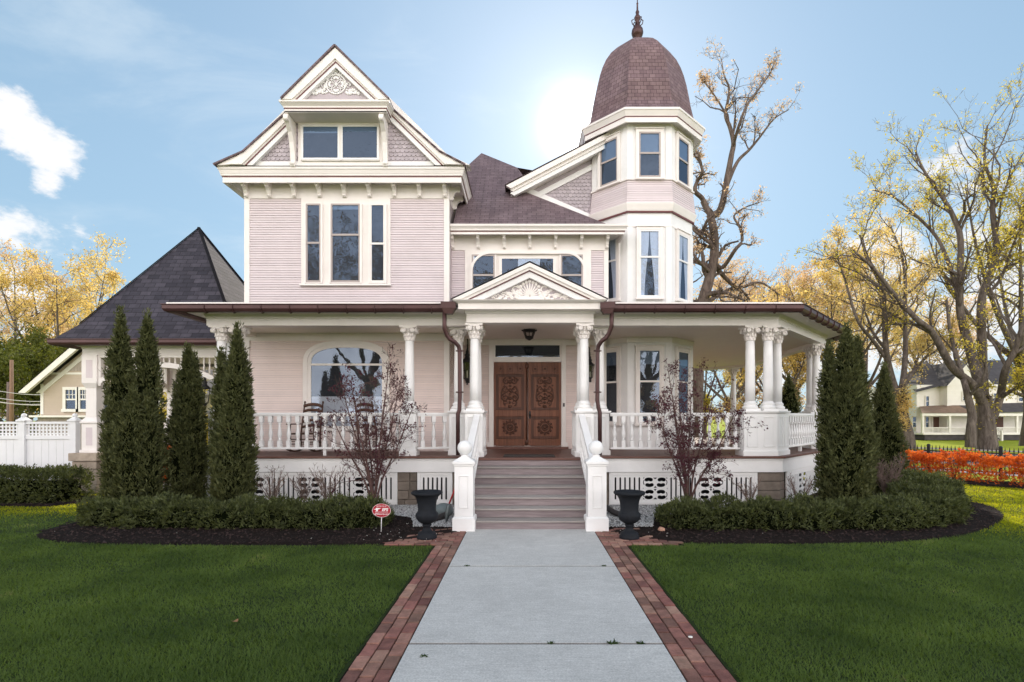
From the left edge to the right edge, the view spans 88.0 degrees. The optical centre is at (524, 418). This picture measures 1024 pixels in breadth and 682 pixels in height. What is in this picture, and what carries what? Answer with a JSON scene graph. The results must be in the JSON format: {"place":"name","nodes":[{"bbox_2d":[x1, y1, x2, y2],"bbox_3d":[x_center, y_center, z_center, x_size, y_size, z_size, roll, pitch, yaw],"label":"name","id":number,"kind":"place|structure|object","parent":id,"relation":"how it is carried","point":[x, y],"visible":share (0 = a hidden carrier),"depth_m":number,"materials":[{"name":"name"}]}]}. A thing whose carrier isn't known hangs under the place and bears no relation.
{"place":"outdoors","nodes":[
{"label":"outdoors","id":0,"kind":"place"},
{"bbox_2d":[0,472,1023,681],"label":"lawn","id":1,"kind":"structure","parent":0,"point":[357,650],"depth_m":4.89,"materials":[{"name":"plant"}]},
{"bbox_2d":[0,413,81,479],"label":"privacy fence","id":2,"kind":"object","parent":1,"relation":"on","point":[22,446],"visible":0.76,"depth_m":12.53,"materials":[{"name":"white plastic"}]},
{"bbox_2d":[0,495,95,506],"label":"mulch bed","id":3,"kind":"object","parent":1,"relation":"on","point":[38,505],"visible":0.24,"depth_m":10.58,"materials":[{"name":"brown soil"}]},
{"bbox_2d":[0,462,96,504],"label":"clipped hedge","id":4,"kind":"object","parent":3,"relation":"on","point":[31,486],"visible":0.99,"depth_m":10.80,"materials":[{"name":"green plant"}]},
{"bbox_2d":[45,227,243,492],"bbox_3d":[-8.595,-1.658,13.980,4.440,6.776,4.070,0,0,0],"label":"carriage porch","id":5,"kind":"object","parent":1,"relation":"on","point":[194,266],"visible":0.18,"depth_m":12.53,"materials":[{"name":"grey"}]},
{"bbox_2d":[202,358,210,407],"bbox_3d":[-7.596,-0.860,12.580,0.269,1.244,0.233,0,0,0],"label":"hanging lantern","id":6,"kind":"object","parent":5,"relation":"hanging from","point":[205,385],"visible":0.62,"depth_m":12.56,"materials":[{"name":"black metal"}]},
{"bbox_2d":[159,389,207,434],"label":"young tree","id":7,"kind":"object","parent":1,"relation":"on","point":[164,410],"visible":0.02,"depth_m":16.21,"materials":[{"name":"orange plant"}]},
{"bbox_2d":[34,505,456,545],"bbox_3d":[-4.162,1.732,9.402,6.720,0.056,4.320,0,0,0],"label":"mulch bed","id":8,"kind":"object","parent":1,"relation":"on","point":[278,535],"visible":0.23,"depth_m":7.75,"materials":[{"name":"brown soil"}]},
{"bbox_2d":[94,304,170,501],"bbox_3d":[-7.061,-0.147,9.564,1.123,3.906,1.115,0,0,-42],"label":"arborvitae","id":9,"kind":"object","parent":8,"relation":"on","point":[132,458],"visible":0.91,"depth_m":9.44,"materials":[{"name":"green plant"}]},
{"bbox_2d":[162,341,210,499],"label":"arborvitae","id":10,"kind":"object","parent":8,"relation":"on","point":[185,438],"visible":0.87,"depth_m":9.95,"materials":[{"name":"green plant"}]},
{"bbox_2d":[203,321,259,507],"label":"arborvitae","id":11,"kind":"object","parent":8,"relation":"on","point":[233,451],"visible":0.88,"depth_m":9.33,"materials":[{"name":"green plant"}]},
{"bbox_2d":[74,490,395,530],"bbox_3d":[-4.715,1.479,8.588,5.250,0.649,1.157,0,0,2],"label":"yew hedge","id":12,"kind":"object","parent":8,"relation":"on","point":[167,510],"visible":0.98,"depth_m":8.30,"materials":[{"name":"green plant"}]},
{"bbox_2d":[256,466,287,498],"bbox_3d":[-4.592,1.301,9.626,0.603,0.925,0.463,0,0,37],"label":"bare shrub","id":13,"kind":"object","parent":8,"relation":"on","point":[273,488],"visible":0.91,"depth_m":9.66,"materials":[{"name":"brown plant"}]},
{"bbox_2d":[287,472,313,502],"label":"bare shrub","id":14,"kind":"object","parent":8,"relation":"on","point":[302,493],"visible":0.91,"depth_m":9.85,"materials":[{"name":"brown plant"}]},
{"bbox_2d":[308,463,347,499],"bbox_3d":[-3.608,1.282,9.621,0.673,0.961,0.536,0,0,28],"label":"bare shrub","id":15,"kind":"object","parent":8,"relation":"on","point":[324,483],"visible":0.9,"depth_m":9.62,"materials":[{"name":"brown plant"}]},
{"bbox_2d":[306,342,426,499],"bbox_3d":[-2.926,0.192,9.719,2.060,3.187,1.429,0,0,16],"label":"japanese maple","id":16,"kind":"object","parent":8,"relation":"on","point":[379,468],"visible":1,"depth_m":9.71,"materials":[{"name":"purple plant"}]},
{"bbox_2d":[372,504,390,531],"bbox_3d":[-2.152,1.513,7.958,0.279,0.474,0.021,0,0,0],"label":"yard sign","id":17,"kind":"object","parent":8,"relation":"on","point":[381,510],"visible":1,"depth_m":7.95,"materials":[{"name":"red plastic"}]},
{"bbox_2d":[0,477,1020,543],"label":"mulch chips","id":18,"kind":"object","parent":8,"relation":"on","point":[656,527],"visible":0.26,"depth_m":7.89,"materials":[{"name":"brown wood"}]},
{"bbox_2d":[338,533,465,681],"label":"brick bed","id":19,"kind":"object","parent":1,"relation":"on","point":[393,605],"visible":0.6,"depth_m":4.71,"materials":[{"name":"red brick"}]},
{"bbox_2d":[161,0,844,531],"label":"victorian house","id":20,"kind":"structure","parent":1,"relation":"on","point":[377,218],"depth_m":11.97,"materials":[{"name":"pink paint"}]},
{"bbox_2d":[286,401,323,451],"bbox_3d":[-4.699,0.163,11.460,0.620,1.113,1.080,0,0,0],"label":"rocking chair","id":21,"kind":"object","parent":20,"relation":"on","point":[311,420],"visible":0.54,"depth_m":11.62,"materials":[{"name":"brown wood"}]},
{"bbox_2d":[304,203,322,282],"bbox_3d":[-4.763,-3.940,11.939,0.414,1.787,0.060,0,0,0],"label":"window","id":22,"kind":"structure","parent":20,"relation":"in","point":[313,213],"depth_m":11.95,"materials":[{"name":"glass"}]},
{"bbox_2d":[301,125,339,160],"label":"window","id":23,"kind":"structure","parent":20,"relation":"in","point":[318,142],"depth_m":11.61,"materials":[{"name":"blue glass"}]},
{"bbox_2d":[329,203,362,282],"bbox_3d":[-4.042,-3.940,11.939,0.747,1.787,0.060,0,0,0],"label":"window","id":24,"kind":"structure","parent":20,"relation":"in","point":[345,220],"depth_m":11.95,"materials":[{"name":"glass"}]},
{"bbox_2d":[303,340,389,430],"bbox_3d":[-4.033,-0.739,11.970,1.953,2.043,0.060,0,0,0],"label":"arched window","id":25,"kind":"structure","parent":20,"relation":"in","point":[322,362],"depth_m":11.98,"materials":[{"name":"grey glass"}]},
{"bbox_2d":[340,125,379,160],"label":"window","id":26,"kind":"structure","parent":20,"relation":"in","point":[357,142],"depth_m":11.61,"materials":[{"name":"blue glass"}]},
{"bbox_2d":[349,401,390,451],"bbox_3d":[-3.336,0.163,11.464,0.620,1.113,1.080,0,0,-43],"label":"rocking chair","id":27,"kind":"object","parent":20,"relation":"on","point":[367,404],"visible":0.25,"depth_m":11.63,"materials":[{"name":"brown wood"}]},
{"bbox_2d":[368,203,386,282],"bbox_3d":[-3.320,-3.940,11.939,0.414,1.787,0.060,0,0,0],"label":"window","id":28,"kind":"structure","parent":20,"relation":"in","point":[377,213],"depth_m":11.95,"materials":[{"name":"glass"}]},
{"bbox_2d":[463,339,469,384],"bbox_3d":[-1.394,-1.400,12.800,0.310,1.168,0.289,0,0,0],"label":"wall lantern","id":29,"kind":"object","parent":20,"relation":"attached to","point":[466,360],"depth_m":12.78,"materials":[{"name":"black metal"}]},
{"bbox_2d":[470,254,495,287],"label":"window","id":30,"kind":"structure","parent":20,"relation":"in","point":[484,269],"depth_m":12.40,"materials":[{"name":"blue glass"}]},
{"bbox_2d":[494,362,525,445],"bbox_3d":[-0.356,-0.353,12.921,0.798,2.036,0.059,0,0,0],"label":"front door","id":31,"kind":"structure","parent":20,"relation":"in","point":[509,377],"depth_m":12.90,"materials":[{"name":"brown wood"}]},
{"bbox_2d":[499,257,555,274],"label":"window","id":32,"kind":"structure","parent":20,"relation":"in","point":[506,264],"depth_m":12.40,"materials":[{"name":"glass"}]},
{"bbox_2d":[503,454,554,456],"bbox_3d":[0.081,0.732,10.450,1.000,0.014,0.640,0,0,0],"label":"doormat","id":33,"kind":"object","parent":20,"relation":"on","point":[529,455],"visible":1,"depth_m":10.38,"materials":[{"name":"brown fabric"}]},
{"bbox_2d":[522,328,536,339],"bbox_3d":[0.092,-1.812,11.500,0.309,0.235,0.312,0,0,22],"label":"ceiling lamp","id":34,"kind":"object","parent":20,"relation":"hanging from","point":[529,331],"visible":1,"depth_m":11.43,"materials":[{"name":"black metal"}]},
{"bbox_2d":[528,362,560,445],"bbox_3d":[0.477,-0.353,12.891,0.798,2.036,0.117,0,0,0],"label":"front door","id":35,"kind":"structure","parent":20,"relation":"in","point":[544,378],"depth_m":12.90,"materials":[{"name":"brown wood"}]},
{"bbox_2d":[559,254,583,286],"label":"window","id":36,"kind":"structure","parent":20,"relation":"in","point":[570,268],"depth_m":12.40,"materials":[{"name":"blue glass"}]},
{"bbox_2d":[589,347,594,381],"bbox_3d":[1.569,-1.312,12.818,0.229,0.866,0.254,0,0,0],"label":"wall lantern","id":37,"kind":"object","parent":20,"relation":"attached to","point":[591,364],"depth_m":12.78,"materials":[{"name":"black metal"}]},
{"bbox_2d":[596,131,620,190],"bbox_3d":[2.039,-6.268,12.933,0.552,1.222,0.552,0,0,0],"label":"window","id":38,"kind":"structure","parent":20,"relation":"in","point":[609,159],"depth_m":12.92,"materials":[{"name":"blue glass"}]},
{"bbox_2d":[606,346,621,425],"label":"window","id":39,"kind":"structure","parent":20,"relation":"in","point":[613,354],"depth_m":12.84,"materials":[{"name":"glass"}]},
{"bbox_2d":[608,238,620,301],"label":"window","id":40,"kind":"structure","parent":20,"relation":"in","point":[614,247],"depth_m":12.84,"materials":[{"name":"beige paint"}]},
{"bbox_2d":[635,225,663,299],"bbox_3d":[2.956,-3.692,12.552,0.670,1.750,0.095,0,0,0],"label":"window","id":41,"kind":"structure","parent":20,"relation":"in","point":[649,238],"depth_m":12.57,"materials":[{"name":"glass"}]},
{"bbox_2d":[634,345,664,425],"bbox_3d":[2.956,-0.784,12.552,0.720,1.907,0.095,0,0,0],"label":"window","id":42,"kind":"structure","parent":20,"relation":"in","point":[649,364],"depth_m":12.58,"materials":[{"name":"beige paint"}]},
{"bbox_2d":[635,127,664,179],"bbox_3d":[2.956,-6.268,12.552,0.690,1.222,0.095,0,0,0],"label":"window","id":43,"kind":"structure","parent":20,"relation":"in","point":[649,140],"depth_m":12.56,"materials":[{"name":"beige paint"}]},
{"bbox_2d":[675,131,691,190],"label":"window","id":44,"kind":"structure","parent":20,"relation":"in","point":[682,143],"depth_m":12.94,"materials":[{"name":"beige paint"}]},
{"bbox_2d":[675,228,691,301],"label":"window","id":45,"kind":"structure","parent":20,"relation":"in","point":[682,237],"depth_m":12.95,"materials":[{"name":"beige paint"}]},
{"bbox_2d":[675,346,691,425],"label":"window","id":46,"kind":"structure","parent":20,"relation":"in","point":[683,354],"depth_m":12.95,"materials":[{"name":"beige paint"}]},
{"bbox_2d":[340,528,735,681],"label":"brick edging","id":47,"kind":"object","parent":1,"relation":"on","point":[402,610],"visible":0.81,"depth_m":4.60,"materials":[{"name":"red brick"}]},
{"bbox_2d":[411,489,442,539],"bbox_3d":[-1.410,1.388,7.620,0.452,0.685,0.452,0,0,0],"label":"garden urn","id":48,"kind":"object","parent":47,"relation":"on","point":[426,513],"visible":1,"depth_m":7.51,"materials":[{"name":"metal"}]},
{"bbox_2d":[613,489,644,540],"bbox_3d":[1.500,1.388,7.620,0.452,0.685,0.452,0,0,0],"label":"garden urn","id":49,"kind":"object","parent":47,"relation":"on","point":[629,515],"visible":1,"depth_m":7.51,"materials":[{"name":"metal"}]},
{"bbox_2d":[388,504,724,526],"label":"gravel","id":50,"kind":"structure","parent":1,"relation":"on","point":[646,510],"depth_m":9.22,"materials":[{"name":"grey gravel"}]},
{"bbox_2d":[421,512,444,523],"bbox_3d":[-1.486,1.653,8.755,0.116,0.154,0.593,0,0,31],"label":"drain pipe","id":51,"kind":"object","parent":50,"relation":"on","point":[441,516],"visible":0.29,"depth_m":8.82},
{"bbox_2d":[436,503,452,514],"bbox_3d":[-1.430,1.610,9.300,0.340,0.255,0.291,0,0,0],"label":"rounded cover","id":52,"kind":"object","parent":50,"relation":"on","point":[440,508],"visible":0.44,"depth_m":9.19,"materials":[{"name":"grey plastic"}]},
{"bbox_2d":[445,490,453,521],"bbox_3d":[-1.183,1.298,8.701,0.264,0.844,0.059,0,0,-17],"label":"garden spade","id":53,"kind":"object","parent":50,"relation":"on","point":[448,510],"visible":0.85,"depth_m":8.67,"materials":[{"name":"metal"}]},
{"bbox_2d":[607,505,640,519],"bbox_3d":[1.633,1.630,9.187,0.156,0.219,0.948,0,0,-30],"label":"drain pipe","id":54,"kind":"object","parent":50,"relation":"on","point":[611,510],"visible":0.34,"depth_m":9.25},
{"bbox_2d":[596,534,736,681],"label":"brick bed","id":55,"kind":"object","parent":1,"relation":"on","point":[671,616],"visible":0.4,"depth_m":4.55,"materials":[{"name":"red brick"}]},
{"bbox_2d":[782,374,802,412],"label":"arborvitae","id":56,"kind":"object","parent":1,"relation":"on","point":[791,402],"visible":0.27,"depth_m":17.82,"materials":[{"name":"green plant"}]},
{"bbox_2d":[607,487,1003,543],"bbox_3d":[5.390,1.732,10.803,8.640,0.056,6.960,0,0,0],"label":"mulch bed","id":57,"kind":"object","parent":1,"relation":"on","point":[642,531],"visible":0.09,"depth_m":7.85,"materials":[{"name":"brown soil"}]},
{"bbox_2d":[643,357,767,499],"bbox_3d":[3.159,0.310,9.802,2.129,2.952,1.842,0,0,0],"label":"japanese maple","id":58,"kind":"object","parent":57,"relation":"on","point":[684,465],"visible":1,"depth_m":9.53,"materials":[{"name":"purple plant"}]},
{"bbox_2d":[731,474,761,501],"bbox_3d":[4.134,1.403,9.970,0.524,0.721,0.541,0,0,0],"label":"bare shrub","id":59,"kind":"object","parent":57,"relation":"on","point":[749,492],"visible":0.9,"depth_m":9.90,"materials":[{"name":"brown plant"}]},
{"bbox_2d":[779,472,814,498],"bbox_3d":[5.042,1.368,9.717,0.745,0.793,0.382,0,0,0],"label":"bare shrub","id":60,"kind":"object","parent":57,"relation":"on","point":[792,485],"visible":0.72,"depth_m":9.68,"materials":[{"name":"brown plant"}]},
{"bbox_2d":[653,490,976,532],"bbox_3d":[4.739,1.492,8.589,5.349,0.638,1.460,0,0,-6],"label":"yew hedge","id":61,"kind":"object","parent":57,"relation":"on","point":[889,512],"visible":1,"depth_m":8.23,"materials":[{"name":"green plant"}]},
{"bbox_2d":[811,320,882,507],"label":"arborvitae","id":62,"kind":"object","parent":57,"relation":"on","point":[846,445],"visible":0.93,"depth_m":9.28,"materials":[{"name":"green plant"}]},
{"bbox_2d":[870,360,910,494],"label":"arborvitae","id":63,"kind":"object","parent":57,"relation":"on","point":[886,414],"visible":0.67,"depth_m":11.81,"materials":[{"name":"green plant"}]},
{"bbox_2d":[875,454,907,493],"bbox_3d":[7.064,1.214,10.391,0.688,1.099,0.674,0,0,45],"label":"bare shrub","id":64,"kind":"object","parent":57,"relation":"on","point":[896,475],"visible":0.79,"depth_m":10.35,"materials":[{"name":"brown plant"}]},
{"bbox_2d":[885,466,975,512],"bbox_3d":[8.232,1.414,11.116,1.578,0.775,4.752,0,0,30],"label":"yew hedge","id":65,"kind":"object","parent":57,"relation":"on","point":[921,481],"visible":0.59,"depth_m":9.96,"materials":[{"name":"green plant"}]},
{"bbox_2d":[949,478,1023,488],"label":"mulch bed","id":66,"kind":"object","parent":1,"relation":"on","point":[991,484],"visible":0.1,"depth_m":13.83,"materials":[{"name":"brown soil"}]},
{"bbox_2d":[900,447,1023,485],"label":"barberry hedge","id":67,"kind":"object","parent":66,"relation":"on","point":[939,458],"visible":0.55,"depth_m":14.39,"materials":[{"name":"orange plant"}]},
{"bbox_2d":[0,0,1023,420],"label":"sky","id":68,"kind":"structure","parent":0,"point":[116,116],"materials":[{"name":"blue"}]},
{"bbox_2d":[4,420,1023,481],"bbox_3d":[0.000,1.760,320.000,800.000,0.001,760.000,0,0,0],"label":"ground","id":69,"kind":"structure","parent":0,"point":[1004,444],"depth_m":34.55,"materials":[{"name":"plant"}]},
{"bbox_2d":[6,382,8,434],"bbox_3d":[-31.185,-0.237,32.000,0.220,3.934,0.220,0,0,0],"label":"utility pole","id":70,"kind":"object","parent":69,"relation":"on","point":[7,409],"visible":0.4,"depth_m":31.92,"materials":[{"name":"brown wood"}]},
{"bbox_2d":[9,360,13,434],"bbox_3d":[-29.066,-0.791,30.000,0.220,5.041,0.220,0,0,0],"label":"utility pole","id":71,"kind":"object","parent":69,"relation":"on","point":[11,389],"visible":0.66,"depth_m":29.93,"materials":[{"name":"brown wood"}]},
{"bbox_2d":[0,391,39,394],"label":"overhead cable","id":72,"kind":"object","parent":71,"relation":"attached to","point":[19,393],"visible":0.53,"depth_m":29.50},
{"bbox_2d":[0,315,58,407],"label":"leafy tree","id":73,"kind":"object","parent":69,"relation":"on","point":[31,326],"visible":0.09,"depth_m":40.68,"materials":[{"name":"yellow plant"}]},
{"bbox_2d":[0,327,59,434],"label":"leafy tree","id":74,"kind":"object","parent":69,"relation":"on","point":[35,342],"visible":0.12,"depth_m":38.68,"materials":[{"name":"green plant"}]},
{"bbox_2d":[0,336,67,434],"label":"leafy tree","id":75,"kind":"object","parent":69,"relation":"on","point":[23,377],"visible":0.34,"depth_m":34.99,"materials":[{"name":"green plant"}]},
{"bbox_2d":[0,298,82,421],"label":"background tree","id":76,"kind":"object","parent":69,"relation":"on","point":[30,343],"visible":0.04,"depth_m":57.15,"materials":[{"name":"yellow plant"}]},
{"bbox_2d":[0,237,114,418],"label":"background tree","id":77,"kind":"object","parent":69,"relation":"on","point":[6,331],"visible":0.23,"depth_m":46.44,"materials":[{"name":"yellow plant"}]},
{"bbox_2d":[0,231,130,346],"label":"background tree","id":78,"kind":"object","parent":69,"relation":"on","point":[33,284],"visible":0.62,"depth_m":41.96,"materials":[{"name":"yellow plant"}]},
{"bbox_2d":[18,348,215,449],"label":"beige house","id":79,"kind":"structure","parent":69,"relation":"on","point":[58,385],"depth_m":21.97,"materials":[{"name":"paint"}]},
{"bbox_2d":[61,387,77,411],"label":"window","id":80,"kind":"structure","parent":79,"relation":"in","point":[69,396],"depth_m":21.91,"materials":[{"name":"white glass"}]},
{"bbox_2d":[76,387,85,411],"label":"window","id":81,"kind":"structure","parent":79,"relation":"in","point":[81,395],"depth_m":21.94,"materials":[{"name":"white glass"}]},
{"bbox_2d":[703,369,742,437],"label":"background tree","id":82,"kind":"object","parent":69,"relation":"on","point":[707,398],"visible":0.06,"depth_m":43.61,"materials":[{"name":"yellow plant"}]},
{"bbox_2d":[693,281,793,426],"bbox_3d":[12.487,-3.298,32.228,8.065,10.475,9.803,0,0,0],"label":"background tree","id":83,"kind":"object","parent":69,"relation":"on","point":[739,394],"visible":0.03,"depth_m":32.28,"materials":[{"name":"yellow plant"}]},
{"bbox_2d":[690,35,803,437],"bbox_3d":[9.930,-8.765,25.495,6.902,19.568,4.930,0,0,0],"label":"tall bare tree","id":84,"kind":"object","parent":69,"relation":"on","point":[713,266],"visible":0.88,"depth_m":24.79,"materials":[{"name":"brown plant"}]},
{"bbox_2d":[693,240,854,408],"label":"background tree","id":85,"kind":"object","parent":69,"relation":"on","point":[758,390],"visible":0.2,"depth_m":41.41,"materials":[{"name":"yellow plant"}]},
{"bbox_2d":[718,300,855,403],"bbox_3d":[17.872,-3.107,36.058,7.471,10.080,7.506,0,0,0],"label":"background tree","id":86,"kind":"object","parent":69,"relation":"on","point":[799,371],"visible":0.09,"depth_m":36.22,"materials":[{"name":"yellow plant"}]},
{"bbox_2d":[737,243,895,411],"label":"background tree","id":87,"kind":"object","parent":69,"relation":"on","point":[783,375],"visible":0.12,"depth_m":43.41,"materials":[{"name":"yellow plant"}]},
{"bbox_2d":[751,242,941,404],"bbox_3d":[22.116,-4.863,38.526,11.185,13.592,13.752,0,0,0],"label":"background tree","id":88,"kind":"object","parent":69,"relation":"on","point":[826,279],"visible":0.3,"depth_m":35.72,"materials":[{"name":"yellow plant"}]},
{"bbox_2d":[812,252,936,388],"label":"background tree","id":89,"kind":"object","parent":69,"relation":"on","point":[871,384],"visible":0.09,"depth_m":50.25,"materials":[{"name":"yellow plant"}]},
{"bbox_2d":[809,177,964,448],"bbox_3d":[20.892,-6.139,30.814,12.734,16.155,5.704,0,0,-35],"label":"street tree","id":90,"kind":"object","parent":69,"relation":"on","point":[901,392],"visible":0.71,"depth_m":30.57,"materials":[{"name":"yellow plant"}]},
{"bbox_2d":[789,63,1023,449],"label":"street tree","id":91,"kind":"object","parent":69,"relation":"on","point":[988,407],"visible":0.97,"depth_m":30.42,"materials":[{"name":"yellow plant"}]},
{"bbox_2d":[874,283,999,369],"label":"background tree","id":92,"kind":"object","parent":69,"relation":"on","point":[954,329],"visible":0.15,"depth_m":58.13,"materials":[{"name":"yellow plant"}]},
{"bbox_2d":[867,360,1022,440],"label":"white farmhouse","id":93,"kind":"object","parent":69,"relation":"on","point":[940,413],"visible":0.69,"depth_m":44.37,"materials":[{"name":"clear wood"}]},
{"bbox_2d":[912,416,917,427],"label":"window","id":94,"kind":"structure","parent":93,"relation":"in","point":[914,419],"depth_m":44.66,"materials":[{"name":"blue glass"}]},
{"bbox_2d":[925,416,929,426],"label":"window","id":95,"kind":"structure","parent":93,"relation":"in","point":[927,418],"depth_m":44.65,"materials":[{"name":"blue glass"}]},
{"bbox_2d":[925,396,929,405],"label":"window","id":96,"kind":"structure","parent":93,"relation":"in","point":[927,398],"depth_m":44.66,"materials":[{"name":"blue glass"}]},
{"bbox_2d":[932,416,939,431],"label":"door","id":97,"kind":"structure","parent":93,"relation":"in","point":[935,419],"depth_m":44.59,"materials":[{"name":"brown wood"}]},
{"bbox_2d":[996,416,1003,431],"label":"door","id":98,"kind":"structure","parent":93,"relation":"in","point":[1000,422],"depth_m":44.59,"materials":[{"name":"brown wood"}]},
{"bbox_2d":[892,120,1023,445],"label":"background tree","id":99,"kind":"object","parent":69,"relation":"on","point":[1006,351],"visible":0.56,"depth_m":34.28,"materials":[{"name":"yellow plant"}]},
{"bbox_2d":[925,287,1002,447],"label":"street tree","id":100,"kind":"object","parent":69,"relation":"on","point":[971,434],"visible":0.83,"depth_m":28.95,"materials":[{"name":"brown plant"}]},
{"bbox_2d":[908,444,1023,479],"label":"iron fence","id":101,"kind":"object","parent":69,"relation":"on","point":[928,450],"visible":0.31,"depth_m":15.38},
{"bbox_2d":[390,529,685,681],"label":"front path","id":102,"kind":"structure","parent":0,"point":[506,605],"depth_m":4.51,"materials":[{"name":"concrete"}]},
{"bbox_2d":[901,452,1020,463],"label":"street","id":103,"kind":"structure","parent":0,"point":[970,460],"depth_m":24.77,"materials":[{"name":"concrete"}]},
{"bbox_2d":[911,450,1016,467],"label":"kerb","id":104,"kind":"structure","parent":103,"relation":"on","point":[968,462],"depth_m":20.66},
{"bbox_2d":[909,466,1017,475],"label":"sidewalk","id":105,"kind":"structure","parent":0,"point":[977,472],"depth_m":17.16,"materials":[{"name":"grey concrete"}]},
{"bbox_2d":[918,447,1021,451],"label":"sidewalk","id":106,"kind":"structure","parent":0,"point":[969,449],"depth_m":29.89,"materials":[{"name":"grey concrete"}]},
{"label":"path joint fill","id":107,"kind":"structure","parent":0,"visible":0},
{"bbox_2d":[606,638,620,644],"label":"weed","id":108,"kind":"object","parent":107,"relation":"on","point":[613,642],"visible":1,"depth_m":4.04,"materials":[{"name":"green plant"}]}
]}

